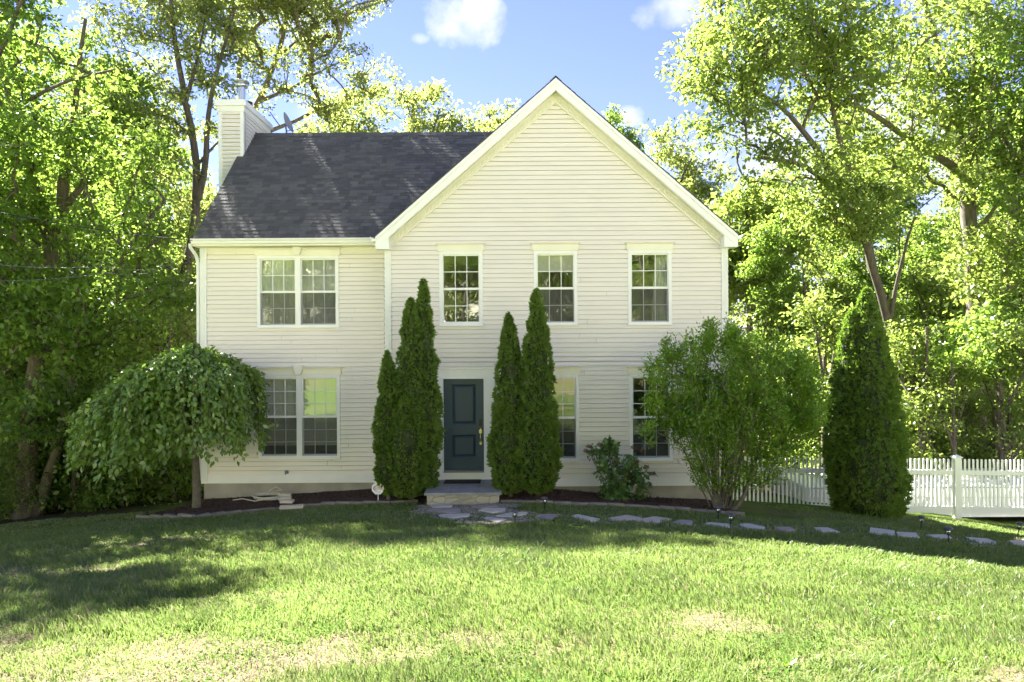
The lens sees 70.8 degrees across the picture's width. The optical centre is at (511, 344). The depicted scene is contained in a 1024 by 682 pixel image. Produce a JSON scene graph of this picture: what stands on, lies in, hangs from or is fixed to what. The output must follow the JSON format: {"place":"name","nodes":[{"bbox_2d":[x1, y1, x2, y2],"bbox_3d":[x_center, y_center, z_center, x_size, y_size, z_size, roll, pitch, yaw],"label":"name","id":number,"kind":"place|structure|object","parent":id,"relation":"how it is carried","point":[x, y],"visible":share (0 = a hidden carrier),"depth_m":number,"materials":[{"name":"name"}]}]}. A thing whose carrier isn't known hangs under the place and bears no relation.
{"place":"outdoors","nodes":[
{"label":"outdoors","id":0,"kind":"place"},
{"bbox_2d":[279,504,302,509],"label":"paver block","id":1,"kind":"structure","parent":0,"point":[294,506],"depth_m":14.48,"materials":[{"name":"concrete"}]},
{"bbox_2d":[0,352,1023,681],"bbox_3d":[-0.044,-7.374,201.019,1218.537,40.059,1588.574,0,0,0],"label":"ground","id":2,"kind":"structure","parent":0,"point":[758,508],"depth_m":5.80,"materials":[{"name":"green plant"}]},
{"bbox_2d":[0,417,48,519],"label":"forest tree","id":3,"kind":"object","parent":2,"relation":"on","point":[10,496],"visible":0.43,"depth_m":17.17,"materials":[{"name":"green plant"}]},
{"bbox_2d":[0,353,57,516],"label":"forest tree","id":4,"kind":"object","parent":2,"relation":"on","point":[1,368],"visible":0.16,"depth_m":18.09,"materials":[{"name":"green plant"}]},
{"bbox_2d":[0,0,67,68],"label":"maple tree","id":5,"kind":"object","parent":2,"relation":"on","point":[31,3],"visible":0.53,"depth_m":16.33,"materials":[{"name":"green plant"}]},
{"bbox_2d":[0,324,81,513],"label":"forest tree","id":6,"kind":"object","parent":2,"relation":"on","point":[55,509],"visible":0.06,"depth_m":18.42,"materials":[{"name":"green plant"}]},
{"bbox_2d":[0,187,82,505],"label":"forest tree","id":7,"kind":"object","parent":2,"relation":"on","point":[16,362],"visible":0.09,"depth_m":18.20,"materials":[{"name":"green plant"}]},
{"bbox_2d":[0,72,86,421],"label":"forest tree","id":8,"kind":"object","parent":2,"relation":"on","point":[7,160],"visible":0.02,"depth_m":21.49,"materials":[{"name":"green plant"}]},
{"bbox_2d":[0,165,89,325],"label":"forest tree","id":9,"kind":"object","parent":2,"relation":"on","point":[70,192],"visible":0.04,"depth_m":22.67,"materials":[{"name":"green plant"}]},
{"bbox_2d":[5,92,125,316],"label":"forest tree","id":10,"kind":"object","parent":2,"relation":"on","point":[108,179],"visible":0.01,"depth_m":28.87,"materials":[{"name":"green plant"}]},
{"bbox_2d":[0,14,148,307],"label":"forest tree","id":11,"kind":"object","parent":2,"relation":"on","point":[43,79],"visible":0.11,"depth_m":24.36,"materials":[{"name":"green plant"}]},
{"bbox_2d":[54,390,113,512],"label":"forest tree","id":12,"kind":"object","parent":2,"relation":"on","point":[76,499],"visible":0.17,"depth_m":17.87,"materials":[{"name":"green plant"}]},
{"bbox_2d":[0,196,177,506],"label":"forest tree","id":13,"kind":"object","parent":2,"relation":"on","point":[100,270],"visible":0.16,"depth_m":19.70,"materials":[{"name":"green plant"}]},
{"bbox_2d":[41,326,136,507],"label":"forest tree","id":14,"kind":"object","parent":2,"relation":"on","point":[89,380],"visible":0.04,"depth_m":19.30,"materials":[{"name":"green plant"}]},
{"bbox_2d":[0,0,198,519],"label":"maple tree","id":15,"kind":"object","parent":2,"relation":"on","point":[19,129],"visible":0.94,"depth_m":16.59,"materials":[{"name":"green plant"}]},
{"bbox_2d":[3,265,170,269],"bbox_3d":[-8.514,-1.671,14.432,0.702,0.553,6.123,0,0,11],"label":"overhead cable","id":16,"kind":"object","parent":15,"relation":"attached to","point":[76,267],"visible":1,"depth_m":13.82,"materials":[{"name":"rubber"}]},
{"bbox_2d":[0,423,203,519],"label":"undergrowth","id":17,"kind":"object","parent":2,"relation":"on","point":[110,490],"visible":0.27,"depth_m":17.71,"materials":[{"name":"green plant"}]},
{"bbox_2d":[52,319,182,509],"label":"forest tree","id":18,"kind":"object","parent":2,"relation":"on","point":[141,341],"depth_m":19.39,"materials":[{"name":"green plant"}]},
{"bbox_2d":[56,20,196,385],"bbox_3d":[-12.537,-2.663,22.889,4.956,15.703,4.927,0,0,3],"label":"forest tree","id":19,"kind":"object","parent":2,"relation":"on","point":[107,59],"visible":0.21,"depth_m":23.02,"materials":[{"name":"green plant"}]},
{"bbox_2d":[102,414,153,506],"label":"forest tree","id":20,"kind":"object","parent":2,"relation":"on","point":[137,501],"visible":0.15,"depth_m":18.35,"materials":[{"name":"green plant"}]},
{"bbox_2d":[56,73,209,349],"bbox_3d":[-16.099,-2.924,30.953,7.689,18.054,7.087,0,0,38],"label":"forest tree","id":21,"kind":"object","parent":2,"relation":"on","point":[112,181],"visible":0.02,"depth_m":30.65,"materials":[{"name":"green plant"}]},
{"bbox_2d":[77,257,196,502],"bbox_3d":[-10.609,1.077,21.050,4.717,7.500,4.459,0,0,2],"label":"forest tree","id":22,"kind":"object","parent":2,"relation":"on","point":[150,335],"visible":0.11,"depth_m":20.82,"materials":[{"name":"green plant"}]},
{"bbox_2d":[130,342,191,500],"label":"forest tree","id":23,"kind":"object","parent":2,"relation":"on","point":[152,348],"visible":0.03,"depth_m":20.23,"materials":[{"name":"green plant"}]},
{"bbox_2d":[131,401,191,502],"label":"forest tree","id":24,"kind":"object","parent":2,"relation":"on","point":[167,481],"visible":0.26,"depth_m":18.48,"materials":[{"name":"green plant"}]},
{"bbox_2d":[141,119,199,266],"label":"forest tree","id":25,"kind":"object","parent":2,"relation":"on","point":[177,185],"visible":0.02,"depth_m":39.30,"materials":[{"name":"green plant"}]},
{"bbox_2d":[54,0,287,470],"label":"slanting tree","id":26,"kind":"object","parent":2,"relation":"on","point":[193,12],"visible":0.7,"depth_m":23.79,"materials":[{"name":"green plant"}]},
{"bbox_2d":[153,140,216,354],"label":"forest tree","id":27,"kind":"object","parent":2,"relation":"on","point":[184,153],"visible":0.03,"depth_m":32.29,"materials":[{"name":"green plant"}]},
{"bbox_2d":[198,0,402,132],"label":"spreading tree","id":28,"kind":"object","parent":2,"relation":"on","point":[293,10],"visible":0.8,"depth_m":27.85,"materials":[{"name":"green plant"}]},
{"bbox_2d":[293,80,396,132],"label":"broadleaf tree","id":29,"kind":"object","parent":2,"relation":"on","point":[347,122],"visible":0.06,"depth_m":33.12,"materials":[{"name":"green plant"}]},
{"bbox_2d":[356,66,486,131],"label":"broadleaf tree","id":30,"kind":"object","parent":2,"relation":"on","point":[414,122],"visible":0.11,"depth_m":34.90,"materials":[{"name":"green plant"}]},
{"bbox_2d":[145,488,740,514],"bbox_3d":[-1.555,3.347,15.070,11.869,0.409,3.003,0,0,2],"label":"mulch bed","id":31,"kind":"object","parent":2,"relation":"on","point":[373,496],"visible":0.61,"depth_m":15.24,"materials":[{"name":"brown plant"}]},
{"bbox_2d":[64,343,273,508],"bbox_3d":[-7.119,1.770,15.075,3.719,3.637,4.019,0,0,0],"label":"weeping tree","id":32,"kind":"object","parent":31,"relation":"on","point":[206,389],"visible":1,"depth_m":13.88,"materials":[{"name":"green plant"}]},
{"bbox_2d":[233,486,280,501],"bbox_3d":[-5.577,3.284,15.890,1.108,0.263,0.601,0,0,0],"label":"garden hose","id":33,"kind":"object","parent":31,"relation":"on","point":[269,492],"visible":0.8,"depth_m":15.84,"materials":[{"name":"rubber"}]},
{"bbox_2d":[372,482,383,499],"bbox_3d":[-2.762,3.127,14.841,0.251,0.593,0.024,0,0,0],"label":"yard sign","id":34,"kind":"object","parent":31,"relation":"on","point":[376,489],"visible":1,"depth_m":14.83,"materials":[{"name":"plastic"}]},
{"bbox_2d":[370,349,397,499],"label":"arborvitae","id":35,"kind":"object","parent":31,"relation":"on","point":[385,402],"visible":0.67,"depth_m":14.79,"materials":[{"name":"green plant"}]},
{"bbox_2d":[381,277,445,499],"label":"arborvitae","id":36,"kind":"object","parent":31,"relation":"on","point":[418,431],"visible":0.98,"depth_m":14.85,"materials":[{"name":"green plant"}]},
{"bbox_2d":[485,311,524,496],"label":"arborvitae","id":37,"kind":"object","parent":31,"relation":"on","point":[506,407],"visible":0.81,"depth_m":14.83,"materials":[{"name":"green plant"}]},
{"bbox_2d":[513,287,564,495],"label":"arborvitae","id":38,"kind":"object","parent":31,"relation":"on","point":[541,454],"visible":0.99,"depth_m":14.71,"materials":[{"name":"green plant"}]},
{"bbox_2d":[583,435,657,500],"bbox_3d":[2.282,2.651,15.153,1.574,1.515,1.049,0,0,0],"label":"hydrangea bush","id":39,"kind":"object","parent":31,"relation":"on","point":[617,488],"visible":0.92,"depth_m":15.07,"materials":[{"name":"green plant"}]},
{"bbox_2d":[439,513,469,518],"bbox_3d":[-1.025,3.028,12.634,0.558,0.131,0.598,0,0,0],"label":"stepping stone","id":40,"kind":"object","parent":2,"relation":"on","point":[456,516],"visible":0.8,"depth_m":12.62,"materials":[{"name":"stone"}]},
{"bbox_2d":[424,479,501,504],"bbox_3d":[-0.990,3.296,15.232,1.560,0.620,1.425,0,0,0],"label":"front stoop","id":41,"kind":"object","parent":2,"relation":"on","point":[484,491],"visible":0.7,"depth_m":14.57,"materials":[{"name":"stone"}]},
{"bbox_2d":[444,479,480,483],"bbox_3d":[-1.077,2.977,15.695,0.790,0.017,0.430,0,0,0],"label":"doormat","id":42,"kind":"object","parent":41,"relation":"on","point":[462,481],"visible":1,"depth_m":15.63,"materials":[{"name":"black rubber"}]},
{"bbox_2d":[188,75,743,499],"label":"house","id":43,"kind":"structure","parent":2,"relation":"on","point":[321,255],"depth_m":16.04,"materials":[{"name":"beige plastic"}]},
{"bbox_2d":[0,212,191,240],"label":"overhead cable","id":44,"kind":"object","parent":43,"relation":"attached to","point":[91,228],"visible":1,"depth_m":13.99,"materials":[{"name":"rubber"}]},
{"bbox_2d":[284,112,306,132],"bbox_3d":[-6.119,-6.165,20.268,0.648,0.713,0.414,0,0,-28],"label":"satellite dish","id":45,"kind":"object","parent":43,"relation":"attached to","point":[288,123],"visible":0.91,"depth_m":20.25,"materials":[{"name":"grey paint"}]},
{"bbox_2d":[253,247,340,327],"bbox_3d":[-4.926,-1.332,16.586,2.025,1.887,0.252,0,0,0],"label":"window","id":46,"kind":"structure","parent":43,"relation":"in","point":[298,287],"depth_m":16.70,"materials":[{"name":"clear glass"}]},
{"bbox_2d":[255,365,342,458],"bbox_3d":[-4.893,1.547,16.595,2.025,2.155,0.270,0,0,0],"label":"window","id":47,"kind":"structure","parent":43,"relation":"in","point":[303,402],"depth_m":16.69,"materials":[{"name":"clear glass"}]},
{"bbox_2d":[435,243,485,325],"bbox_3d":[-1.133,-1.329,15.995,1.110,1.837,0.210,0,0,0],"label":"window","id":48,"kind":"structure","parent":43,"relation":"in","point":[444,249],"depth_m":15.96,"materials":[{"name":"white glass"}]},
{"bbox_2d":[444,379,483,469],"bbox_3d":[-1.072,1.771,16.021,0.895,2.030,0.118,0,0,0],"label":"door","id":49,"kind":"structure","parent":43,"relation":"in","point":[463,398],"depth_m":16.04,"materials":[{"name":"blue wood"}]},
{"bbox_2d":[530,242,580,325],"bbox_3d":[0.964,-1.342,16.017,1.115,1.837,0.255,0,0,0],"label":"window","id":50,"kind":"structure","parent":43,"relation":"in","point":[549,257],"depth_m":16.01,"materials":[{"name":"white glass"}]},
{"bbox_2d":[551,366,581,461],"bbox_3d":[1.004,1.537,15.995,1.110,2.104,0.210,0,0,0],"label":"window","id":51,"kind":"structure","parent":43,"relation":"in","point":[569,372],"depth_m":15.96,"materials":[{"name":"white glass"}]},
{"bbox_2d":[624,242,674,324],"bbox_3d":[3.059,-1.355,16.017,1.115,1.837,0.255,0,0,0],"label":"window","id":52,"kind":"structure","parent":43,"relation":"in","point":[662,286],"depth_m":16.01,"materials":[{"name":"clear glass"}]},
{"bbox_2d":[626,366,674,460],"bbox_3d":[3.089,1.524,15.995,1.110,2.104,0.210,0,0,0],"label":"window","id":53,"kind":"structure","parent":43,"relation":"in","point":[633,371],"depth_m":15.96,"materials":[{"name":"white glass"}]},
{"bbox_2d":[448,98,520,131],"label":"broadleaf tree","id":54,"kind":"object","parent":2,"relation":"on","point":[495,122],"visible":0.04,"depth_m":37.35,"materials":[{"name":"green plant"}]},
{"bbox_2d":[478,508,505,513],"bbox_3d":[-0.365,3.068,13.236,0.506,0.118,0.571,0,0,0],"label":"stepping stone","id":55,"kind":"object","parent":2,"relation":"on","point":[493,510],"visible":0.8,"depth_m":13.19,"materials":[{"name":"stone"}]},
{"bbox_2d":[496,512,526,516],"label":"stepping stone","id":56,"kind":"object","parent":2,"relation":"on","point":[511,514],"visible":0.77,"depth_m":12.61,"materials":[{"name":"stone"}]},
{"bbox_2d":[0,509,1023,681],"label":"clover","id":57,"kind":"object","parent":2,"relation":"on","point":[472,657],"visible":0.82,"depth_m":5.61,"materials":[{"name":"green plant"}]},
{"bbox_2d":[0,502,1023,681],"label":"straw","id":58,"kind":"object","parent":2,"relation":"on","point":[255,664],"visible":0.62,"depth_m":5.15,"materials":[{"name":"beige plant"}]},
{"bbox_2d":[79,236,989,452],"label":"woods","id":59,"kind":"object","parent":2,"relation":"on","point":[738,320],"depth_m":53.09,"materials":[{"name":"green plant"}]},
{"bbox_2d":[535,514,560,519],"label":"stepping stone","id":60,"kind":"object","parent":2,"relation":"on","point":[546,516],"visible":0.66,"depth_m":12.31,"materials":[{"name":"stone"}]},
{"bbox_2d":[571,514,599,522],"bbox_3d":[1.262,2.946,12.151,0.264,0.176,0.996,0,0,-22],"label":"stepping stone","id":61,"kind":"object","parent":2,"relation":"on","point":[583,517],"visible":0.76,"depth_m":12.13,"materials":[{"name":"stone"}]},
{"bbox_2d":[601,102,648,150],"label":"broadleaf tree","id":62,"kind":"object","parent":2,"relation":"on","point":[614,116],"visible":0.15,"depth_m":43.28,"materials":[{"name":"green plant"}]},
{"bbox_2d":[630,117,737,210],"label":"broadleaf tree","id":63,"kind":"object","parent":2,"relation":"on","point":[688,177],"visible":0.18,"depth_m":33.79,"materials":[{"name":"green plant"}]},
{"bbox_2d":[411,503,1012,548],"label":"gravel","id":64,"kind":"structure","parent":2,"relation":"on","point":[465,507],"depth_m":12.59,"materials":[{"name":"grey stone"}]},
{"bbox_2d":[427,507,460,513],"bbox_3d":[-1.270,3.133,13.493,0.671,0.178,0.901,0,0,0],"label":"stepping stone","id":65,"kind":"object","parent":64,"relation":"on","point":[448,510],"visible":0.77,"depth_m":13.49,"materials":[{"name":"stone"}]},
{"bbox_2d":[605,515,641,520],"bbox_3d":[1.941,2.981,12.251,0.459,0.180,0.909,0,0,38],"label":"stepping stone","id":66,"kind":"object","parent":64,"relation":"on","point":[625,517],"visible":0.61,"depth_m":12.20,"materials":[{"name":"stone"}]},
{"bbox_2d":[637,516,670,523],"bbox_3d":[2.413,2.961,12.098,0.400,0.152,0.725,0,0,37],"label":"stepping stone","id":67,"kind":"object","parent":64,"relation":"on","point":[656,519],"visible":0.61,"depth_m":12.03,"materials":[{"name":"stone"}]},
{"bbox_2d":[634,311,836,509],"bbox_3d":[4.338,1.367,14.195,4.022,4.026,2.194,0,0,0],"label":"privet shrub","id":68,"kind":"object","parent":2,"relation":"on","point":[803,407],"visible":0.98,"depth_m":13.88,"materials":[{"name":"green plant"}]},
{"bbox_2d":[728,225,770,344],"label":"forest tree","id":69,"kind":"object","parent":2,"relation":"on","point":[735,308],"visible":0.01,"depth_m":38.53,"materials":[{"name":"green plant"}]},
{"bbox_2d":[729,338,784,489],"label":"forest tree","id":70,"kind":"object","parent":2,"relation":"on","point":[752,449],"visible":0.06,"depth_m":20.15,"materials":[{"name":"green plant"}]},
{"bbox_2d":[701,170,826,343],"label":"broadleaf tree","id":71,"kind":"object","parent":2,"relation":"on","point":[735,204],"visible":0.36,"depth_m":26.93,"materials":[{"name":"green plant"}]},
{"bbox_2d":[733,164,813,372],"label":"forest tree","id":72,"kind":"object","parent":2,"relation":"on","point":[790,187],"visible":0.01,"depth_m":43.48,"materials":[{"name":"green plant"}]},
{"bbox_2d":[733,192,822,429],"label":"forest tree","id":73,"kind":"object","parent":2,"relation":"on","point":[775,262],"visible":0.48,"depth_m":24.67,"materials":[{"name":"green plant"}]},
{"bbox_2d":[729,269,832,478],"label":"forest tree","id":74,"kind":"object","parent":2,"relation":"on","point":[763,321],"visible":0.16,"depth_m":24.91,"materials":[{"name":"green plant"}]},
{"bbox_2d":[655,0,934,487],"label":"leaning tree","id":75,"kind":"object","parent":2,"relation":"on","point":[761,45],"visible":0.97,"depth_m":19.39,"materials":[{"name":"green plant"}]},
{"bbox_2d":[761,331,828,465],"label":"forest tree","id":76,"kind":"object","parent":2,"relation":"on","point":[795,345],"visible":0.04,"depth_m":21.53,"materials":[{"name":"green plant"}]},
{"bbox_2d":[770,353,821,488],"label":"forest tree","id":77,"kind":"object","parent":2,"relation":"on","point":[818,438],"visible":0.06,"depth_m":20.66,"materials":[{"name":"green plant"}]},
{"bbox_2d":[760,187,856,359],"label":"forest tree","id":78,"kind":"object","parent":2,"relation":"on","point":[813,251],"visible":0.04,"depth_m":36.65,"materials":[{"name":"green plant"}]},
{"bbox_2d":[772,288,855,449],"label":"forest tree","id":79,"kind":"object","parent":2,"relation":"on","point":[830,293],"visible":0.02,"depth_m":26.67,"materials":[{"name":"green plant"}]},
{"bbox_2d":[761,101,905,373],"bbox_3d":[13.741,-2.071,31.152,6.378,16.455,6.920,0,0,10],"label":"forest tree","id":80,"kind":"object","parent":2,"relation":"on","point":[830,284],"visible":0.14,"depth_m":30.30,"materials":[{"name":"green plant"}]},
{"bbox_2d":[778,286,915,488],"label":"forest tree","id":81,"kind":"object","parent":2,"relation":"on","point":[814,315],"visible":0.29,"depth_m":19.06,"materials":[{"name":"green plant"}]},
{"bbox_2d":[797,201,905,306],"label":"forest tree","id":82,"kind":"object","parent":2,"relation":"on","point":[828,273],"visible":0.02,"depth_m":43.56,"materials":[{"name":"green plant"}]},
{"bbox_2d":[818,286,914,518],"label":"arborvitae","id":83,"kind":"object","parent":2,"relation":"on","point":[866,445],"visible":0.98,"depth_m":14.72,"materials":[{"name":"green plant"}]},
{"bbox_2d":[812,150,930,373],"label":"forest tree","id":84,"kind":"object","parent":2,"relation":"on","point":[860,274],"visible":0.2,"depth_m":27.22,"materials":[{"name":"green plant"}]},
{"bbox_2d":[730,431,1022,497],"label":"undergrowth","id":85,"kind":"object","parent":2,"relation":"on","point":[913,461],"visible":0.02,"depth_m":20.66,"materials":[{"name":"green plant"}]},
{"bbox_2d":[733,454,1023,518],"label":"picket fence","id":86,"kind":"object","parent":2,"relation":"on","point":[956,509],"visible":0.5,"depth_m":16.41,"materials":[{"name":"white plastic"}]},
{"bbox_2d":[869,527,894,535],"bbox_3d":[6.073,3.086,11.813,0.368,0.190,0.928,0,0,27],"label":"stepping stone","id":87,"kind":"object","parent":2,"relation":"on","point":[877,531],"visible":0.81,"depth_m":11.69,"materials":[{"name":"stone"}]},
{"bbox_2d":[743,0,1023,463],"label":"oak tree","id":88,"kind":"object","parent":2,"relation":"on","point":[970,177],"visible":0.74,"depth_m":21.84,"materials":[{"name":"green plant"}]},
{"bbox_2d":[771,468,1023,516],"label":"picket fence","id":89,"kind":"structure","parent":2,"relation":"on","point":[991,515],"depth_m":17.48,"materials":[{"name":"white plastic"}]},
{"bbox_2d":[819,277,990,463],"bbox_3d":[13.151,1.789,24.741,5.529,8.390,4.181,0,0,28],"label":"forest tree","id":90,"kind":"object","parent":2,"relation":"on","point":[849,301],"visible":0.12,"depth_m":24.84,"materials":[{"name":"green plant"}]},
{"bbox_2d":[828,130,984,378],"bbox_3d":[18.450,-1.832,34.163,6.980,16.530,7.437,0,0,19],"label":"forest tree","id":91,"kind":"object","parent":2,"relation":"on","point":[924,254],"visible":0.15,"depth_m":33.31,"materials":[{"name":"green plant"}]},
{"bbox_2d":[897,532,919,538],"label":"stepping stone","id":92,"kind":"object","parent":2,"relation":"on","point":[908,534],"visible":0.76,"depth_m":11.42,"materials":[{"name":"stone"}]},
{"bbox_2d":[874,142,963,334],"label":"forest tree","id":93,"kind":"object","parent":2,"relation":"on","point":[887,244],"visible":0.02,"depth_m":46.10,"materials":[{"name":"green plant"}]},
{"bbox_2d":[883,314,966,487],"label":"forest tree","id":94,"kind":"object","parent":2,"relation":"on","point":[908,341],"visible":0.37,"depth_m":19.75,"materials":[{"name":"green plant"}]},
{"bbox_2d":[897,349,971,463],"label":"forest tree","id":95,"kind":"object","parent":2,"relation":"on","point":[941,407],"visible":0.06,"depth_m":23.80,"materials":[{"name":"green plant"}]},
{"bbox_2d":[874,106,1004,414],"bbox_3d":[21.951,-2.722,36.150,7.689,18.819,7.087,0,0,-39],"label":"forest tree","id":96,"kind":"object","parent":2,"relation":"on","point":[952,212],"visible":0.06,"depth_m":34.97,"materials":[{"name":"green plant"}]},
{"bbox_2d":[880,254,1022,451],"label":"forest tree","id":97,"kind":"object","parent":2,"relation":"on","point":[941,293],"visible":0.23,"depth_m":26.29,"materials":[{"name":"green plant"}]},
{"bbox_2d":[907,349,999,497],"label":"forest tree","id":98,"kind":"object","parent":2,"relation":"on","point":[954,423],"visible":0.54,"depth_m":19.67,"materials":[{"name":"green plant"}]},
{"bbox_2d":[916,0,1023,461],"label":"oak tree","id":99,"kind":"object","parent":2,"relation":"on","point":[1015,207],"visible":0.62,"depth_m":21.13,"materials":[{"name":"green plant"}]},
{"bbox_2d":[946,385,997,487],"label":"forest tree","id":100,"kind":"object","parent":2,"relation":"on","point":[967,412],"visible":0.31,"depth_m":22.12,"materials":[{"name":"green plant"}]},
{"bbox_2d":[936,109,1023,421],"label":"forest tree","id":101,"kind":"object","parent":2,"relation":"on","point":[1014,307],"visible":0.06,"depth_m":28.96,"materials":[{"name":"green plant"}]},
{"bbox_2d":[966,537,995,543],"bbox_3d":[7.773,3.257,11.867,0.381,0.195,0.911,0,0,17],"label":"stepping stone","id":102,"kind":"object","parent":2,"relation":"on","point":[984,540],"visible":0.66,"depth_m":11.89,"materials":[{"name":"stone"}]},
{"bbox_2d":[941,155,1023,439],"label":"forest tree","id":103,"kind":"object","parent":2,"relation":"on","point":[983,217],"depth_m":30.90,"materials":[{"name":"green plant"}]},
{"bbox_2d":[952,307,1023,457],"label":"forest tree","id":104,"kind":"object","parent":2,"relation":"on","point":[962,353],"depth_m":26.28,"materials":[{"name":"green plant"}]},
{"bbox_2d":[972,315,1023,517],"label":"forest tree","id":105,"kind":"object","parent":2,"relation":"on","point":[1007,343],"visible":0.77,"depth_m":19.33,"materials":[{"name":"green plant"}]},
{"bbox_2d":[974,371,1023,464],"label":"forest tree","id":106,"kind":"object","parent":2,"relation":"on","point":[1009,415],"visible":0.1,"depth_m":22.12,"materials":[{"name":"green plant"}]},
{"bbox_2d":[1,0,1023,338],"label":"sky","id":107,"kind":"structure","parent":0,"point":[606,51],"materials":[{"name":"blue"}]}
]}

